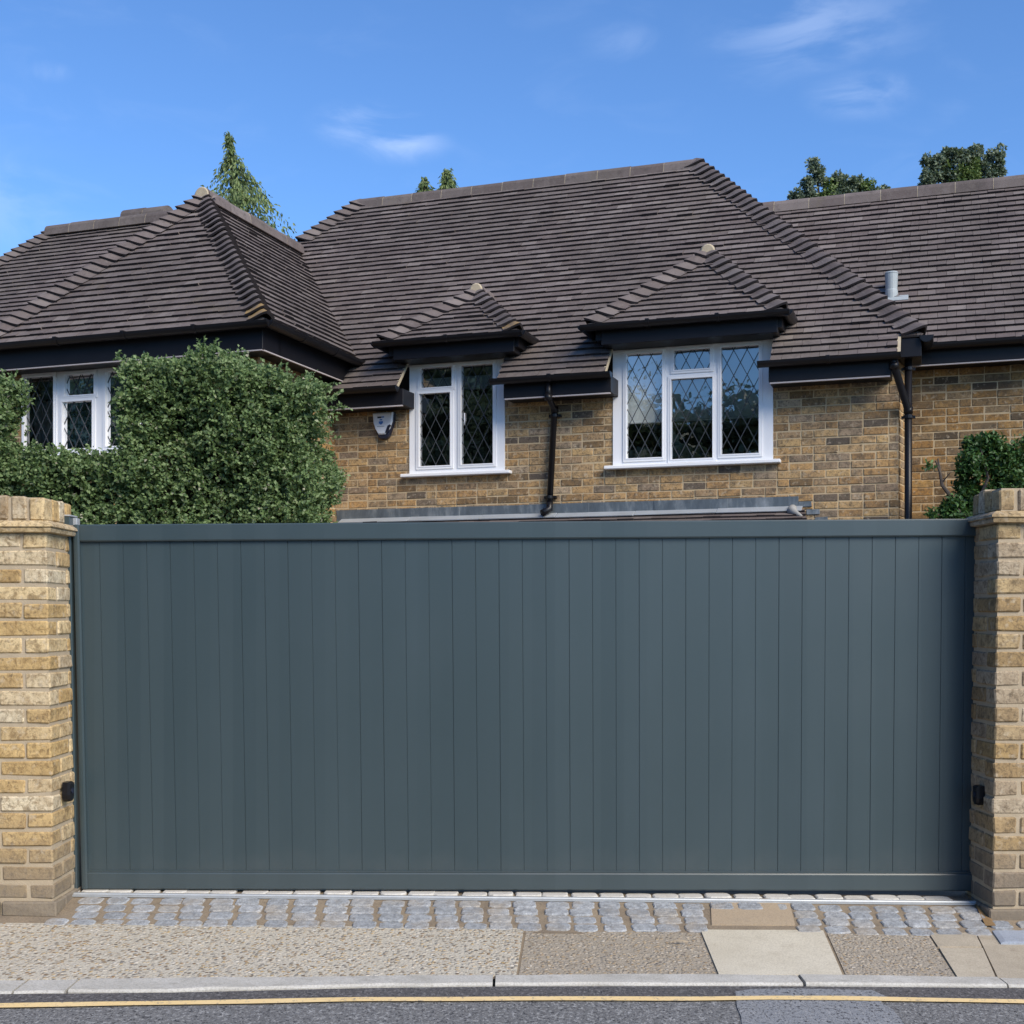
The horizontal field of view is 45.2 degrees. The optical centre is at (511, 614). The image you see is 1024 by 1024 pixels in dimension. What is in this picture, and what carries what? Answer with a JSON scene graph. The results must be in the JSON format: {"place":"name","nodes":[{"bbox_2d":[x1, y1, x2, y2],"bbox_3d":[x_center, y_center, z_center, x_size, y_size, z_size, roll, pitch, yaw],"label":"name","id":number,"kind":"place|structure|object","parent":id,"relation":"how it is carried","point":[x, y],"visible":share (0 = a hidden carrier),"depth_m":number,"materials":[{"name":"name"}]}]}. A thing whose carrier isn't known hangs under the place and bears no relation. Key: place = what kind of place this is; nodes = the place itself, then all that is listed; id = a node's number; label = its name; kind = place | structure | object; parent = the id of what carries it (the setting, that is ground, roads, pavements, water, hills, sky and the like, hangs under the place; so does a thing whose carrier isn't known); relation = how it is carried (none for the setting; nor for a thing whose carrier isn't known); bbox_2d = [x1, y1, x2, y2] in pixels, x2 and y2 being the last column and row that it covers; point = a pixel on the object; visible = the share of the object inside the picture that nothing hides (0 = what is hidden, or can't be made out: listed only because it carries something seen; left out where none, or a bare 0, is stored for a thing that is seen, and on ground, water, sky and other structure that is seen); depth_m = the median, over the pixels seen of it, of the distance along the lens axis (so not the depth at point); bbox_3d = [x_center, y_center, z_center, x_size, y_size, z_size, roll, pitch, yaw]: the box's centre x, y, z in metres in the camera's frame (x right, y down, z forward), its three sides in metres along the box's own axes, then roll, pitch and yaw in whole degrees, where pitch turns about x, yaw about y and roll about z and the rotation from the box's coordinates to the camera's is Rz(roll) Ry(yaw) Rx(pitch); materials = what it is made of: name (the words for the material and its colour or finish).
{"place":"outdoors","nodes":[
{"label":"outdoors","id":0,"kind":"place"},
{"bbox_2d":[0,923,523,986],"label":"pavement","id":1,"kind":"structure","parent":0,"point":[35,951],"depth_m":4.67,"materials":[{"name":"beige gravel"}]},
{"bbox_2d":[25,933,996,982],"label":"pavement","id":2,"kind":"structure","parent":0,"point":[827,937],"depth_m":4.69,"materials":[{"name":"grey concrete"}]},
{"bbox_2d":[930,933,981,947],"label":"paving slab","id":3,"kind":"structure","parent":2,"relation":"on","point":[964,940],"depth_m":4.94,"materials":[{"name":"beige concrete"}]},
{"bbox_2d":[939,947,994,976],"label":"paving slab","id":4,"kind":"structure","parent":2,"relation":"on","point":[967,962],"depth_m":4.63,"materials":[{"name":"beige concrete"}]},
{"bbox_2d":[0,1000,1023,1023],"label":"road","id":5,"kind":"structure","parent":0,"point":[567,1012],"depth_m":4.00,"materials":[{"name":"grey asphalt"}]},
{"bbox_2d":[0,974,1023,993],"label":"kerb","id":6,"kind":"structure","parent":5,"relation":"on","point":[157,985],"depth_m":4.32,"materials":[{"name":"concrete"}]},
{"bbox_2d":[0,986,1023,1002],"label":"road channel","id":7,"kind":"object","parent":5,"relation":"on","point":[922,992],"visible":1,"depth_m":4.22,"materials":[{"name":"concrete"}]},
{"bbox_2d":[0,996,1023,1006],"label":"road marking","id":8,"kind":"object","parent":5,"relation":"on","point":[334,999],"visible":1,"depth_m":4.14,"materials":[{"name":"yellow paint"}]},
{"bbox_2d":[735,988,903,1023],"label":"road patch","id":9,"kind":"object","parent":5,"relation":"on","point":[811,1012],"visible":1,"depth_m":4.07,"materials":[{"name":"grey asphalt"}]},
{"bbox_2d":[0,0,1023,255],"label":"sky","id":10,"kind":"structure","parent":0,"point":[108,108],"materials":[{"name":"blue"}]},
{"bbox_2d":[0,889,1023,937],"bbox_3d":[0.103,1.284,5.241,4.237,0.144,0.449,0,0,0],"label":"sett paving","id":11,"kind":"structure","parent":0,"point":[835,920],"depth_m":5.20,"materials":[{"name":"stone"}]},
{"bbox_2d":[0,495,82,916],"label":"brick pillar","id":12,"kind":"structure","parent":11,"relation":"on","point":[37,855],"depth_m":5.14,"materials":[{"name":"beige brick"}]},
{"bbox_2d":[62,781,73,801],"bbox_3d":[-1.897,0.758,5.260,0.037,0.084,0.052,0,0,0],"label":"gate sensor","id":13,"kind":"object","parent":12,"relation":"attached to","point":[67,791],"visible":1,"depth_m":5.24,"materials":[{"name":"black plastic"}]},
{"bbox_2d":[63,515,81,888],"bbox_3d":[-1.954,0.404,5.439,0.091,1.684,0.095,0,0,0],"label":"gate post","id":14,"kind":"object","parent":11,"relation":"on","point":[71,520],"visible":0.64,"depth_m":5.41,"materials":[{"name":"metal"}]},
{"bbox_2d":[73,519,976,890],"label":"sliding gate","id":15,"kind":"structure","parent":14,"relation":"attached to","point":[663,705],"depth_m":5.44,"materials":[{"name":"metal"}]},
{"bbox_2d":[72,892,975,904],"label":"gate track","id":16,"kind":"structure","parent":11,"relation":"on","point":[509,898],"depth_m":5.34,"materials":[{"name":"metal"}]},
{"bbox_2d":[711,898,794,925],"bbox_3d":[1.021,1.281,5.246,0.382,0.078,0.280,0,0,0],"label":"mortar patch","id":17,"kind":"object","parent":11,"relation":"on","point":[770,914],"visible":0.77,"depth_m":5.19,"materials":[{"name":"beige concrete"}]},
{"bbox_2d":[968,895,995,925],"bbox_3d":[2.022,1.271,5.316,0.050,0.047,0.427,0,0,10],"label":"dirt patch","id":18,"kind":"object","parent":11,"relation":"on","point":[987,920],"visible":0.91,"depth_m":5.18,"materials":[{"name":"soil"}]},
{"bbox_2d":[962,488,1023,920],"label":"brick pillar","id":19,"kind":"structure","parent":11,"relation":"on","point":[996,833],"depth_m":5.21,"materials":[{"name":"beige brick"}]},
{"bbox_2d":[972,785,984,804],"bbox_3d":[2.021,0.784,5.330,0.037,0.084,0.052,0,0,0],"label":"gate sensor","id":20,"kind":"object","parent":19,"relation":"attached to","point":[978,793],"visible":1,"depth_m":5.31,"materials":[{"name":"black plastic"}]},
{"bbox_2d":[519,931,716,974],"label":"pavement","id":21,"kind":"structure","parent":0,"point":[613,953],"depth_m":4.70,"materials":[{"name":"grey gravel"}]},
{"bbox_2d":[670,940,687,942],"bbox_3d":[0.660,1.289,4.845,0.070,0.010,0.012,0,0,0],"label":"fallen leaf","id":22,"kind":"object","parent":21,"relation":"on","point":[678,941],"visible":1,"depth_m":4.84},
{"bbox_2d":[701,929,841,976],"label":"pavement","id":23,"kind":"structure","parent":0,"point":[772,952],"depth_m":4.73,"materials":[{"name":"concrete"}]},
{"bbox_2d":[827,933,954,976],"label":"pavement","id":24,"kind":"structure","parent":0,"point":[899,955],"depth_m":4.72,"materials":[{"name":"beige gravel"}]},
{"bbox_2d":[978,934,1023,978],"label":"pavement","id":25,"kind":"structure","parent":0,"point":[1006,961],"depth_m":4.70,"materials":[{"name":"beige concrete"}]},
{"bbox_2d":[993,930,1023,944],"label":"stone cover","id":26,"kind":"object","parent":25,"relation":"on","point":[1010,937],"visible":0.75,"depth_m":4.97,"materials":[{"name":"grey stone"}]},
{"label":"driveway","id":27,"kind":"structure","parent":0,"visible":0},
{"bbox_2d":[0,336,352,524],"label":"hedge","id":28,"kind":"object","parent":27,"relation":"on","point":[194,447],"visible":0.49,"depth_m":8.66,"materials":[{"name":"green plant"}]},
{"bbox_2d":[200,130,296,239],"bbox_3d":[-5.619,-4.430,26.091,4.020,11.608,4.166,0,0,-14],"label":"conifer tree","id":29,"kind":"object","parent":27,"relation":"on","point":[240,190],"visible":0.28,"depth_m":25.83,"materials":[{"name":"green plant"}]},
{"bbox_2d":[416,176,434,192],"bbox_3d":[-1.969,-4.662,29.912,1.684,12.073,2.107,0,0,-32],"label":"conifer tree","id":30,"kind":"object","parent":27,"relation":"on","point":[423,184],"visible":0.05,"depth_m":29.97,"materials":[{"name":"green plant"}]},
{"bbox_2d":[437,168,458,189],"bbox_3d":[-1.510,-4.772,30.057,2.168,12.292,2.386,0,0,-22],"label":"conifer tree","id":31,"kind":"object","parent":27,"relation":"on","point":[447,181],"visible":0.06,"depth_m":29.88,"materials":[{"name":"green plant"}]},
{"bbox_2d":[0,158,1023,523],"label":"house","id":32,"kind":"structure","parent":27,"relation":"on","point":[690,340],"depth_m":12.35,"materials":[{"name":"brick"}]},
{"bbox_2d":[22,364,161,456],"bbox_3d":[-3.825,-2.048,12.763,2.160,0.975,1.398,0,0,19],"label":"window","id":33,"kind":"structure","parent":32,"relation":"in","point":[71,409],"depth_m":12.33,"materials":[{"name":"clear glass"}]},
{"bbox_2d":[373,412,395,439],"bbox_3d":[-1.351,-1.985,12.926,0.250,0.280,0.082,0,0,19],"label":"alarm box","id":34,"kind":"object","parent":32,"relation":"attached to","point":[384,423],"visible":1,"depth_m":12.90,"materials":[{"name":"white plastic"}]},
{"bbox_2d":[400,359,511,477],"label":"window","id":35,"kind":"structure","parent":32,"relation":"in","point":[457,418],"depth_m":12.82,"materials":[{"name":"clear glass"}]},
{"bbox_2d":[604,339,780,469],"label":"window","id":36,"kind":"structure","parent":32,"relation":"in","point":[703,404],"depth_m":11.97,"materials":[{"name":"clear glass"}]},
{"bbox_2d":[787,156,890,199],"bbox_3d":[8.152,-4.908,30.060,3.227,12.579,2.295,0,0,0],"label":"broadleaf tree","id":37,"kind":"object","parent":27,"relation":"on","point":[840,184],"visible":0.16,"depth_m":29.87,"materials":[{"name":"green plant"}]},
{"bbox_2d":[917,142,1008,185],"bbox_3d":[11.173,-5.069,29.975,3.444,12.901,2.024,0,0,0],"label":"broadleaf tree","id":38,"kind":"object","parent":27,"relation":"on","point":[938,168],"visible":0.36,"depth_m":29.86,"materials":[{"name":"green plant"}]},
{"bbox_2d":[921,429,1023,518],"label":"climbing shrub","id":39,"kind":"object","parent":27,"relation":"on","point":[993,461],"visible":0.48,"depth_m":10.60,"materials":[{"name":"green plant"}]}
]}

